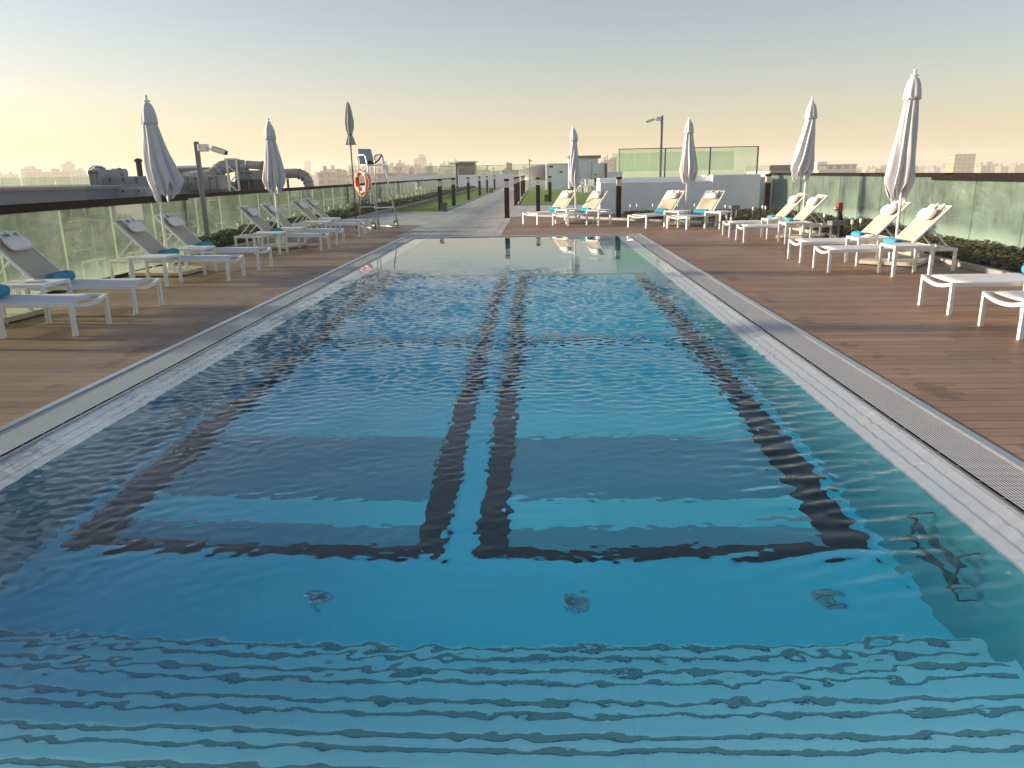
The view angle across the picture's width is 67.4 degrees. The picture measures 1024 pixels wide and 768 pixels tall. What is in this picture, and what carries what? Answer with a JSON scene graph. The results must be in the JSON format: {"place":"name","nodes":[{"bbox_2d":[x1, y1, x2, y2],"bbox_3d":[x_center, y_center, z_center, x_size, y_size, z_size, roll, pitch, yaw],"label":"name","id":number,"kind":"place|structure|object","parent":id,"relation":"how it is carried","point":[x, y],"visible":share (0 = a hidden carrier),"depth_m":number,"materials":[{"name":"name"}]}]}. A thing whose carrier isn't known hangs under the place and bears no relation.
{"place":"outdoors","nodes":[
{"label":"outdoors","id":0,"kind":"place"},
{"bbox_2d":[0,172,19,185],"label":"apartment block","id":1,"kind":"structure","parent":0,"point":[10,179],"depth_m":933.17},
{"bbox_2d":[20,166,41,185],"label":"flat roof block","id":2,"kind":"structure","parent":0,"point":[29,169],"depth_m":881.27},
{"bbox_2d":[25,168,70,185],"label":"flat roof block","id":3,"kind":"structure","parent":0,"point":[52,177],"depth_m":797.35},
{"bbox_2d":[61,161,75,184],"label":"tower block","id":4,"kind":"structure","parent":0,"point":[68,166],"depth_m":976.24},
{"bbox_2d":[0,177,235,204],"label":"neighbour building","id":5,"kind":"structure","parent":0,"point":[20,194],"depth_m":25.84,"materials":[{"name":"grey paint"}]},
{"bbox_2d":[183,175,230,189],"bbox_3d":[-14.057,-8.887,33.933,2.831,0.598,1.245,0,15,2],"label":"duct housing","id":6,"kind":"object","parent":5,"relation":"attached to","point":[215,182],"visible":0.5,"depth_m":33.36,"materials":[{"name":"grey paint"}]},
{"bbox_2d":[265,185,303,188],"bbox_3d":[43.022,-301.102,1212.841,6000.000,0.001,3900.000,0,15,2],"label":"ground","id":7,"kind":"structure","parent":0,"point":[291,186],"depth_m":2740.86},
{"bbox_2d":[78,169,89,183],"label":"apartment block","id":8,"kind":"structure","parent":7,"relation":"on","point":[84,177],"depth_m":929.59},
{"bbox_2d":[377,166,396,181],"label":"flat roof block","id":9,"kind":"structure","parent":7,"relation":"on","point":[380,176],"depth_m":304.45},
{"bbox_2d":[501,162,518,173],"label":"apartment block","id":10,"kind":"structure","parent":7,"relation":"on","point":[508,170],"depth_m":361.04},
{"bbox_2d":[403,234,639,242],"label":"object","id":11,"kind":"structure","parent":7,"relation":"on","point":[524,236],"depth_m":39.46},
{"bbox_2d":[745,165,790,176],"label":"warehouse","id":12,"kind":"structure","parent":7,"relation":"on","point":[763,170],"depth_m":118.05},
{"bbox_2d":[318,166,336,185],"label":"apartment block","id":13,"kind":"structure","parent":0,"point":[327,178],"depth_m":416.54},
{"bbox_2d":[336,169,347,184],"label":"apartment block","id":14,"kind":"structure","parent":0,"point":[340,177],"depth_m":465.51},
{"bbox_2d":[414,154,426,172],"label":"tower block","id":15,"kind":"structure","parent":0,"point":[420,159],"depth_m":958.62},
{"bbox_2d":[388,188,498,211],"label":"lawn","id":16,"kind":"structure","parent":0,"point":[431,205],"depth_m":43.34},
{"bbox_2d":[437,179,442,210],"bbox_3d":[-3.106,-8.142,33.153,0.240,1.360,0.240,0,15,2],"label":"bollard light","id":17,"kind":"object","parent":16,"relation":"on","point":[439,182],"visible":0.82,"depth_m":33.06,"materials":[{"name":"brown metal"}]},
{"bbox_2d":[353,187,583,236],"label":"path","id":18,"kind":"structure","parent":0,"point":[483,215],"depth_m":28.20,"materials":[{"name":"grey concrete"}]},
{"bbox_2d":[504,179,510,217],"bbox_3d":[-0.186,-6.630,27.447,0.240,1.360,0.240,0,15,2],"label":"bollard light","id":19,"kind":"object","parent":18,"relation":"on","point":[506,197],"visible":0.98,"depth_m":27.37,"materials":[{"name":"brown metal"}]},
{"bbox_2d":[518,165,545,180],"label":"air duct","id":20,"kind":"object","parent":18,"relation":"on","point":[537,171],"visible":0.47,"depth_m":82.69,"materials":[{"name":"metal"}]},
{"bbox_2d":[535,177,539,211],"bbox_3d":[1.073,-7.807,31.645,0.240,1.360,0.240,0,15,2],"label":"bollard light","id":21,"kind":"object","parent":18,"relation":"on","point":[537,194],"visible":0.9,"depth_m":31.56,"materials":[{"name":"brown metal"}]},
{"bbox_2d":[0,216,1023,461],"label":"pool deck","id":22,"kind":"structure","parent":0,"point":[960,366],"depth_m":8.64,"materials":[{"name":"brown"}]},
{"bbox_2d":[0,305,6,338],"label":"side table","id":23,"kind":"object","parent":22,"relation":"on","point":[3,335],"visible":1,"depth_m":7.89,"materials":[{"name":"white metal"}]},
{"bbox_2d":[3,308,44,323],"bbox_3d":[-6.180,-2.171,8.597,0.920,2.961,0.920,1,15,6],"label":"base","id":24,"kind":"object","parent":22,"relation":"on","point":[14,314],"visible":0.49,"depth_m":9.05,"materials":[{"name":"beige concrete"}]},
{"bbox_2d":[1,279,76,323],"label":"side table","id":25,"kind":"object","parent":22,"relation":"on","point":[26,286],"visible":0.76,"depth_m":8.72,"materials":[{"name":"white metal"}]},
{"bbox_2d":[0,293,111,335],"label":"sun lounger","id":26,"kind":"object","parent":22,"relation":"on","point":[38,301],"visible":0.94,"depth_m":8.22,"materials":[{"name":"white metal"}]},
{"bbox_2d":[0,284,10,296],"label":"rolled towel","id":27,"kind":"object","parent":26,"relation":"on","point":[5,290],"visible":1,"depth_m":8.33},
{"bbox_2d":[0,230,163,314],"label":"sun lounger","id":28,"kind":"object","parent":22,"relation":"on","point":[23,255],"visible":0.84,"depth_m":9.36,"materials":[{"name":"white metal"}]},
{"bbox_2d":[44,270,74,279],"bbox_3d":[-5.596,-1.311,9.434,0.234,0.136,0.420,-1,15,1],"label":"rolled towel","id":29,"kind":"object","parent":28,"relation":"on","point":[67,274],"visible":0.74,"depth_m":9.40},
{"bbox_2d":[127,254,183,286],"bbox_3d":[-5.419,-1.731,11.696,0.560,0.445,0.520,0,15,2],"label":"side table","id":30,"kind":"object","parent":22,"relation":"on","point":[147,257],"visible":0.94,"depth_m":11.51,"materials":[{"name":"white metal"}]},
{"bbox_2d":[128,95,207,276],"bbox_3d":[-5.873,-3.269,12.746,0.920,2.871,0.920,1,15,7],"label":"umbrella","id":31,"kind":"object","parent":22,"relation":"on","point":[164,176],"visible":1,"depth_m":12.52,"materials":[{"name":"white fabric"}]},
{"bbox_2d":[108,217,245,280],"bbox_3d":[-5.353,-2.161,12.234,1.900,0.985,0.688,0,15,2],"label":"sun lounger","id":32,"kind":"object","parent":22,"relation":"on","point":[137,233],"visible":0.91,"depth_m":12.07,"materials":[{"name":"white metal"}]},
{"bbox_2d":[171,245,217,274],"bbox_3d":[-5.383,-2.095,13.016,0.560,0.445,0.520,0,15,2],"label":"side table","id":33,"kind":"object","parent":22,"relation":"on","point":[184,249],"visible":0.7,"depth_m":12.84,"materials":[{"name":"white metal"}]},
{"bbox_2d":[152,213,272,270],"bbox_3d":[-5.316,-2.524,13.555,1.900,0.985,0.688,0,15,2],"label":"sun lounger","id":34,"kind":"object","parent":22,"relation":"on","point":[179,230],"visible":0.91,"depth_m":13.43,"materials":[{"name":"white metal"}]},
{"bbox_2d":[252,231,288,254],"bbox_3d":[-5.099,-2.985,16.238,0.560,0.445,0.520,0,15,2],"label":"side table","id":35,"kind":"object","parent":22,"relation":"on","point":[262,233],"visible":0.91,"depth_m":16.05,"materials":[{"name":"white metal"}]},
{"bbox_2d":[251,118,308,249],"bbox_3d":[-5.325,-4.477,17.220,0.920,2.811,0.920,3,16,15],"label":"umbrella","id":36,"kind":"object","parent":22,"relation":"on","point":[274,177],"visible":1,"depth_m":17.02,"materials":[{"name":"white fabric"}]},
{"bbox_2d":[234,205,329,250],"bbox_3d":[-5.033,-3.414,16.776,1.900,0.985,0.688,0,15,2],"label":"sun lounger","id":37,"kind":"object","parent":22,"relation":"on","point":[255,218],"visible":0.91,"depth_m":16.59,"materials":[{"name":"white metal"}]},
{"bbox_2d":[275,227,306,247],"bbox_3d":[-5.071,-3.361,17.607,0.560,0.445,0.520,0,15,2],"label":"side table","id":38,"kind":"object","parent":22,"relation":"on","point":[292,228],"visible":0.66,"depth_m":17.40,"materials":[{"name":"white metal"}]},
{"bbox_2d":[256,203,344,244],"bbox_3d":[-5.004,-3.790,18.145,1.900,0.985,0.688,0,15,2],"label":"sun lounger","id":39,"kind":"object","parent":22,"relation":"on","point":[269,208],"visible":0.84,"depth_m":17.98,"materials":[{"name":"white metal"}]},
{"bbox_2d":[304,220,332,239],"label":"side table","id":40,"kind":"object","parent":22,"relation":"on","point":[324,222],"visible":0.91,"depth_m":19.72,"materials":[{"name":"white metal"}]},
{"bbox_2d":[291,199,365,236],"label":"sun lounger","id":41,"kind":"object","parent":22,"relation":"on","point":[304,209],"visible":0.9,"depth_m":20.29,"materials":[{"name":"white metal"}]},
{"bbox_2d":[300,198,371,232],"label":"sun lounger","id":42,"kind":"object","parent":22,"relation":"on","point":[315,207],"visible":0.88,"depth_m":21.75,"materials":[{"name":"white metal"}]},
{"bbox_2d":[344,102,356,228],"bbox_3d":[-4.793,-6.521,23.021,0.330,3.661,0.330,7,17,28],"label":"parasol","id":43,"kind":"object","parent":22,"relation":"on","point":[349,124],"visible":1,"depth_m":22.69,"materials":[{"name":"fabric"}]},
{"bbox_2d":[357,149,399,228],"bbox_3d":[-4.101,-5.921,23.290,0.844,2.350,1.240,-15,21,-41],"label":"lifeguard chair","id":44,"kind":"object","parent":22,"relation":"on","point":[364,156],"visible":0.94,"depth_m":23.32,"materials":[{"name":"metal"}]},
{"bbox_2d":[354,168,369,196],"bbox_3d":[-4.511,-6.073,23.110,0.149,0.844,0.844,-15,21,-41],"label":"ring buoy","id":45,"kind":"object","parent":44,"relation":"hanging from","point":[365,190],"visible":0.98,"depth_m":23.03,"materials":[{"name":"orange plastic"}]},
{"bbox_2d":[0,233,1023,517],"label":"pool basin","id":46,"kind":"object","parent":22,"relation":"in","point":[788,345],"visible":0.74,"depth_m":6.16,"materials":[{"name":"tile"}]},
{"bbox_2d":[0,237,414,454],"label":"drain grating","id":47,"kind":"object","parent":46,"relation":"on","point":[128,375],"visible":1,"depth_m":6.47,"materials":[{"name":"metal"}]},
{"bbox_2d":[0,235,1023,767],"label":"pool water","id":48,"kind":"structure","parent":46,"relation":"in","point":[622,501],"depth_m":3.30,"materials":[{"name":"liquid"}]},
{"bbox_2d":[629,234,1023,508],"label":"drain grating","id":49,"kind":"object","parent":46,"relation":"on","point":[942,446],"visible":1,"depth_m":5.18,"materials":[{"name":"metal"}]},
{"bbox_2d":[522,190,579,224],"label":"sun lounger","id":50,"kind":"object","parent":22,"relation":"on","point":[564,199],"visible":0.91,"depth_m":24.56,"materials":[{"name":"fabric"}]},
{"bbox_2d":[560,126,591,223],"bbox_3d":[1.991,-6.483,23.831,0.920,2.911,0.920,2,16,11],"label":"umbrella","id":51,"kind":"object","parent":22,"relation":"on","point":[575,177],"visible":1,"depth_m":23.69,"materials":[{"name":"white fabric"}]},
{"bbox_2d":[552,190,608,225],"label":"sun lounger","id":52,"kind":"object","parent":22,"relation":"on","point":[594,199],"visible":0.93,"depth_m":23.70,"materials":[{"name":"white metal"}]},
{"bbox_2d":[586,209,610,224],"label":"side table","id":53,"kind":"object","parent":22,"relation":"on","point":[599,210],"visible":1,"depth_m":23.14,"materials":[{"name":"white metal"}]},
{"bbox_2d":[614,177,621,217],"bbox_3d":[3.658,-6.399,26.338,0.240,1.360,0.240,0,15,2],"label":"bollard light","id":54,"kind":"object","parent":22,"relation":"on","point":[618,198],"visible":1,"depth_m":26.26,"materials":[{"name":"brown metal"}]},
{"bbox_2d":[627,190,687,227],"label":"sun lounger","id":55,"kind":"object","parent":22,"relation":"on","point":[670,200],"visible":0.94,"depth_m":22.32,"materials":[{"name":"fabric"}]},
{"bbox_2d":[663,210,690,226],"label":"side table","id":56,"kind":"object","parent":22,"relation":"on","point":[677,212],"visible":0.98,"depth_m":21.77,"materials":[{"name":"white metal"}]},
{"bbox_2d":[668,117,701,225],"bbox_3d":[5.029,-6.084,22.017,0.920,2.991,0.920,3,16,14],"label":"umbrella","id":57,"kind":"object","parent":22,"relation":"on","point":[688,165],"visible":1,"depth_m":21.82,"materials":[{"name":"white fabric"}]},
{"bbox_2d":[666,190,727,229],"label":"sun lounger","id":58,"kind":"object","parent":22,"relation":"on","point":[710,200],"visible":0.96,"depth_m":21.54,"materials":[{"name":"white metal"}]},
{"bbox_2d":[704,211,732,228],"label":"side table","id":59,"kind":"object","parent":22,"relation":"on","point":[716,214],"visible":0.98,"depth_m":20.95,"materials":[{"name":"white metal"}]},
{"bbox_2d":[722,193,811,237],"bbox_3d":[6.022,-3.997,18.136,1.900,0.985,0.688,0,15,2],"label":"sun lounger","id":60,"kind":"object","parent":22,"relation":"on","point":[794,201],"visible":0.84,"depth_m":17.96,"materials":[{"name":"white metal"}]},
{"bbox_2d":[760,217,791,238],"bbox_3d":[6.055,-3.569,17.593,0.560,0.445,0.520,0,15,2],"label":"side table","id":61,"kind":"object","parent":22,"relation":"on","point":[768,220],"visible":0.68,"depth_m":17.41,"materials":[{"name":"white metal"}]},
{"bbox_2d":[735,194,830,242],"bbox_3d":[5.977,-3.647,16.864,1.900,0.985,0.688,0,15,2],"label":"sun lounger","id":62,"kind":"object","parent":22,"relation":"on","point":[809,208],"visible":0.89,"depth_m":16.67,"materials":[{"name":"white metal"}]},
{"bbox_2d":[777,221,812,243],"bbox_3d":[6.010,-3.219,16.322,0.560,0.445,0.520,0,15,2],"label":"side table","id":63,"kind":"object","parent":22,"relation":"on","point":[787,223],"visible":0.91,"depth_m":16.13,"materials":[{"name":"white metal"}]},
{"bbox_2d":[776,97,826,238],"bbox_3d":[6.611,-4.819,17.225,0.920,3.031,0.920,9,18,32],"label":"umbrella","id":64,"kind":"object","parent":22,"relation":"on","point":[803,162],"visible":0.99,"depth_m":17.03,"materials":[{"name":"white fabric"}]},
{"bbox_2d":[827,220,844,237],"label":"side table","id":65,"kind":"object","parent":22,"relation":"on","point":[832,223],"visible":0.87,"depth_m":16.33,"materials":[{"name":"grey paint"}]},
{"bbox_2d":[833,202,842,237],"bbox_3d":[6.963,-3.449,16.427,0.285,0.841,0.118,-7,16,-20],"label":"hose valve","id":66,"kind":"object","parent":22,"relation":"on","point":[838,208],"visible":0.74,"depth_m":16.36,"materials":[{"name":"red plastic"}]},
{"bbox_2d":[787,200,916,262],"bbox_3d":[5.805,-2.618,13.127,1.900,0.985,0.688,0,15,2],"label":"sun lounger","id":67,"kind":"object","parent":22,"relation":"on","point":[882,220],"visible":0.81,"depth_m":12.97,"materials":[{"name":"white metal"}]},
{"bbox_2d":[844,235,892,265],"bbox_3d":[5.838,-2.189,12.584,0.560,0.445,0.520,0,15,2],"label":"side table","id":68,"kind":"object","parent":22,"relation":"on","point":[860,238],"visible":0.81,"depth_m":12.41,"materials":[{"name":"white metal"}]},
{"bbox_2d":[812,203,957,272],"bbox_3d":[5.739,-2.257,11.817,1.900,0.985,0.688,0,15,2],"label":"sun lounger","id":69,"kind":"object","parent":22,"relation":"on","point":[923,222],"visible":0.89,"depth_m":11.62,"materials":[{"name":"white metal"}]},
{"bbox_2d":[859,69,928,266],"bbox_3d":[6.266,-3.433,12.274,0.920,2.991,0.920,11,19,37],"label":"umbrella","id":70,"kind":"object","parent":22,"relation":"on","point":[899,177],"visible":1,"depth_m":12.13,"materials":[{"name":"white fabric"}]},
{"bbox_2d":[877,242,934,276],"bbox_3d":[5.772,-1.829,11.275,0.560,0.445,0.520,0,15,2],"label":"side table","id":71,"kind":"object","parent":22,"relation":"on","point":[915,246],"visible":0.95,"depth_m":11.08,"materials":[{"name":"white metal"}]},
{"bbox_2d":[918,273,1023,314],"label":"sun lounger","id":72,"kind":"object","parent":22,"relation":"on","point":[985,280],"visible":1,"depth_m":8.42,"materials":[{"name":"white metal"}]},
{"bbox_2d":[977,291,1023,339],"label":"sun lounger","id":73,"kind":"object","parent":22,"relation":"on","point":[1014,295],"visible":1,"depth_m":7.36,"materials":[{"name":"white metal"}]},
{"bbox_2d":[0,0,1023,185],"label":"sky","id":74,"kind":"structure","parent":0,"point":[494,83],"materials":[{"name":"beige"}]},
{"bbox_2d":[519,187,593,204],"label":"lawn","id":75,"kind":"structure","parent":0,"point":[529,198],"depth_m":50.29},
{"bbox_2d":[546,163,568,189],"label":"service block","id":76,"kind":"structure","parent":75,"relation":"on","point":[557,173],"depth_m":69.39,"materials":[{"name":"grey paint"}]},
{"bbox_2d":[193,201,1021,272],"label":"planter soil","id":77,"kind":"structure","parent":0,"point":[711,219],"depth_m":24.54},
{"bbox_2d":[193,142,227,240],"bbox_3d":[-6.431,-4.045,16.652,0.757,2.320,0.204,0,15,2],"label":"lamp post","id":78,"kind":"object","parent":77,"relation":"on","point":[198,148],"visible":0.81,"depth_m":16.50,"materials":[{"name":"metal"}]},
{"bbox_2d":[196,213,331,254],"bbox_3d":[-6.637,-4.163,20.672,1.073,0.408,10.511,0,15,2],"label":"ground cover","id":79,"kind":"object","parent":77,"relation":"on","point":[223,238],"visible":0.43,"depth_m":18.04,"materials":[{"name":"green plant"}]},
{"bbox_2d":[315,185,475,218],"bbox_3d":[-5.444,-13.468,54.573,1.176,0.416,60.136,0,15,2],"label":"ground cover","id":80,"kind":"object","parent":77,"relation":"on","point":[348,213],"visible":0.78,"depth_m":36.60,"materials":[{"name":"green plant"}]},
{"bbox_2d":[596,174,760,214],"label":"block wall","id":81,"kind":"structure","parent":77,"relation":"on","point":[741,190],"depth_m":28.45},
{"bbox_2d":[618,146,758,176],"bbox_3d":[6.715,-8.810,30.616,5.240,1.092,3.286,0,15,2],"label":"glass screen","id":82,"kind":"object","parent":81,"relation":"on","point":[682,148],"visible":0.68,"depth_m":28.97,"materials":[{"name":"glass"}]},
{"bbox_2d":[622,207,848,221],"bbox_3d":[6.861,-5.524,25.115,6.030,0.240,6.355,0,15,2],"label":"ground cover","id":83,"kind":"object","parent":77,"relation":"on","point":[748,213],"visible":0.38,"depth_m":24.98,"materials":[{"name":"green plant"}]},
{"bbox_2d":[763,174,771,209],"bbox_3d":[8.907,-6.630,26.816,0.240,1.360,0.240,0,15,2],"label":"bollard light","id":84,"kind":"object","parent":77,"relation":"on","point":[767,189],"visible":0.82,"depth_m":26.73,"materials":[{"name":"brown metal"}]},
{"bbox_2d":[806,216,1023,271],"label":"ground cover","id":85,"kind":"object","parent":77,"relation":"on","point":[974,248],"visible":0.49,"depth_m":13.25,"materials":[{"name":"green plant"}]},
{"bbox_2d":[927,175,1023,253],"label":"glass balustrade","id":86,"kind":"object","parent":77,"relation":"on","point":[989,207],"visible":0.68,"depth_m":14.40,"materials":[{"name":"green glass"}]},
{"bbox_2d":[812,162,856,172],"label":"flat roof block","id":87,"kind":"structure","parent":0,"point":[822,167],"depth_m":392.00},
{"bbox_2d":[945,154,975,172],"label":"tower block","id":88,"kind":"structure","parent":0,"point":[960,163],"depth_m":654.70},
{"bbox_2d":[973,162,990,172],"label":"apartment block","id":89,"kind":"structure","parent":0,"point":[981,168],"depth_m":807.43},
{"label":"plant roof","id":90,"kind":"structure","parent":0,"visible":0},
{"bbox_2d":[87,170,119,185],"bbox_3d":[-16.002,-5.735,30.926,0.428,5.572,1.645,0,15,2],"label":"plant cabinet","id":91,"kind":"object","parent":90,"relation":"on","point":[97,177],"visible":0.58,"depth_m":29.60,"materials":[{"name":"metal"}]},
{"bbox_2d":[134,158,142,175],"bbox_3d":[-16.104,-6.826,33.973,0.340,6.065,0.340,0,15,2],"label":"vent pipe","id":92,"kind":"object","parent":90,"relation":"on","point":[137,161],"visible":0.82,"depth_m":33.18,"materials":[{"name":"grey metal"}]},
{"bbox_2d":[117,187,162,197],"bbox_3d":[-14.216,-4.882,28.970,2.302,4.897,1.545,0,15,2],"label":"plant cabinet","id":93,"kind":"object","parent":90,"relation":"on","point":[134,191],"visible":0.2,"depth_m":27.65,"materials":[{"name":"metal"}]},
{"bbox_2d":[106,176,180,193],"bbox_3d":[-14.837,-5.802,31.593,2.089,5.305,2.045,0,15,2],"label":"plant cabinet","id":94,"kind":"object","parent":90,"relation":"on","point":[128,180],"visible":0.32,"depth_m":29.99,"materials":[{"name":"metal"}]},
{"bbox_2d":[177,165,208,175],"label":"pipe gantry","id":95,"kind":"object","parent":90,"relation":"on","point":[184,170],"visible":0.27,"depth_m":42.99,"materials":[{"name":"metal"}]},
{"bbox_2d":[188,159,244,192],"bbox_3d":[-13.539,-7.430,36.042,2.499,6.041,0.941,-6,16,-18],"label":"air duct","id":96,"kind":"object","parent":90,"relation":"on","point":[218,168],"visible":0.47,"depth_m":35.25,"materials":[{"name":"metal"}]},
{"bbox_2d":[224,158,239,190],"bbox_3d":[-11.678,-6.544,32.857,0.500,5.971,0.500,-5,16,-14],"label":"lattice mast","id":97,"kind":"object","parent":90,"relation":"on","point":[228,177],"visible":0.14,"depth_m":32.09,"materials":[{"name":"metal"}]},
{"bbox_2d":[235,180,264,190],"bbox_3d":[-12.222,-7.104,36.590,0.849,5.074,1.545,0,15,2],"label":"plant cabinet","id":98,"kind":"object","parent":90,"relation":"on","point":[251,184],"visible":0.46,"depth_m":35.31,"materials":[{"name":"grey metal"}]},
{"bbox_2d":[238,170,261,179],"bbox_3d":[-12.227,-9.740,35.813,0.710,0.419,1.445,0,15,2],"label":"water tank","id":99,"kind":"object","parent":98,"relation":"on","point":[250,174],"visible":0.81,"depth_m":35.20,"materials":[{"name":"metal"}]},
{"bbox_2d":[244,160,263,169],"bbox_3d":[-12.160,-7.874,37.697,1.926,5.971,0.470,0,15,2],"label":"air duct","id":100,"kind":"object","parent":90,"relation":"on","point":[259,165],"visible":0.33,"depth_m":36.81,"materials":[{"name":"metal"}]},
{"bbox_2d":[262,168,313,187],"bbox_3d":[-11.408,-8.237,39.646,2.740,5.610,0.570,0,15,2],"label":"air duct","id":101,"kind":"object","parent":90,"relation":"on","point":[304,176],"visible":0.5,"depth_m":38.80,"materials":[{"name":"metal"}]},
{"label":"terrace roof","id":102,"kind":"structure","parent":0,"visible":0},
{"bbox_2d":[0,194,192,293],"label":"glass balustrade","id":103,"kind":"object","parent":102,"relation":"on","point":[84,239],"visible":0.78,"depth_m":11.79,"materials":[{"name":"green glass"}]},
{"bbox_2d":[186,178,456,241],"bbox_3d":[-6.368,-11.172,44.784,0.100,1.295,61.200,0,15,2],"label":"glass balustrade","id":104,"kind":"object","parent":102,"relation":"on","point":[224,211],"visible":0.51,"depth_m":24.27,"materials":[{"name":"green glass"}]},
{"bbox_2d":[455,161,477,174],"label":"roof hatch","id":105,"kind":"object","parent":102,"relation":"on","point":[465,168],"visible":0.52,"depth_m":93.63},
{"bbox_2d":[388,164,621,187],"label":"parapet wall","id":106,"kind":"structure","parent":102,"relation":"on","point":[474,180],"depth_m":88.41,"materials":[{"name":"grey paint"}]},
{"bbox_2d":[520,180,545,187],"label":"garden wall","id":107,"kind":"structure","parent":102,"relation":"on","point":[533,184],"depth_m":81.61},
{"bbox_2d":[567,155,606,188],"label":"stair block","id":108,"kind":"structure","parent":102,"relation":"on","point":[589,166],"depth_m":73.05,"materials":[{"name":"grey paint"}]},
{"bbox_2d":[206,187,1015,273],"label":"kerb","id":109,"kind":"structure","parent":102,"relation":"on","point":[981,268],"depth_m":22.51,"materials":[{"name":"stone"}]},
{"bbox_2d":[646,115,662,176],"bbox_3d":[6.015,-9.373,32.493,0.765,3.750,0.216,0,15,2],"label":"lamp post","id":110,"kind":"object","parent":102,"relation":"on","point":[661,138],"visible":0.84,"depth_m":32.19,"materials":[{"name":"metal"}]},
{"bbox_2d":[759,176,772,208],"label":"recess wall","id":111,"kind":"structure","parent":102,"relation":"on","point":[762,186],"depth_m":29.92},
{"bbox_2d":[769,173,1023,224],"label":"glass balustrade","id":112,"kind":"object","parent":102,"relation":"on","point":[857,195],"visible":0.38,"depth_m":22.08,"materials":[{"name":"green glass"}]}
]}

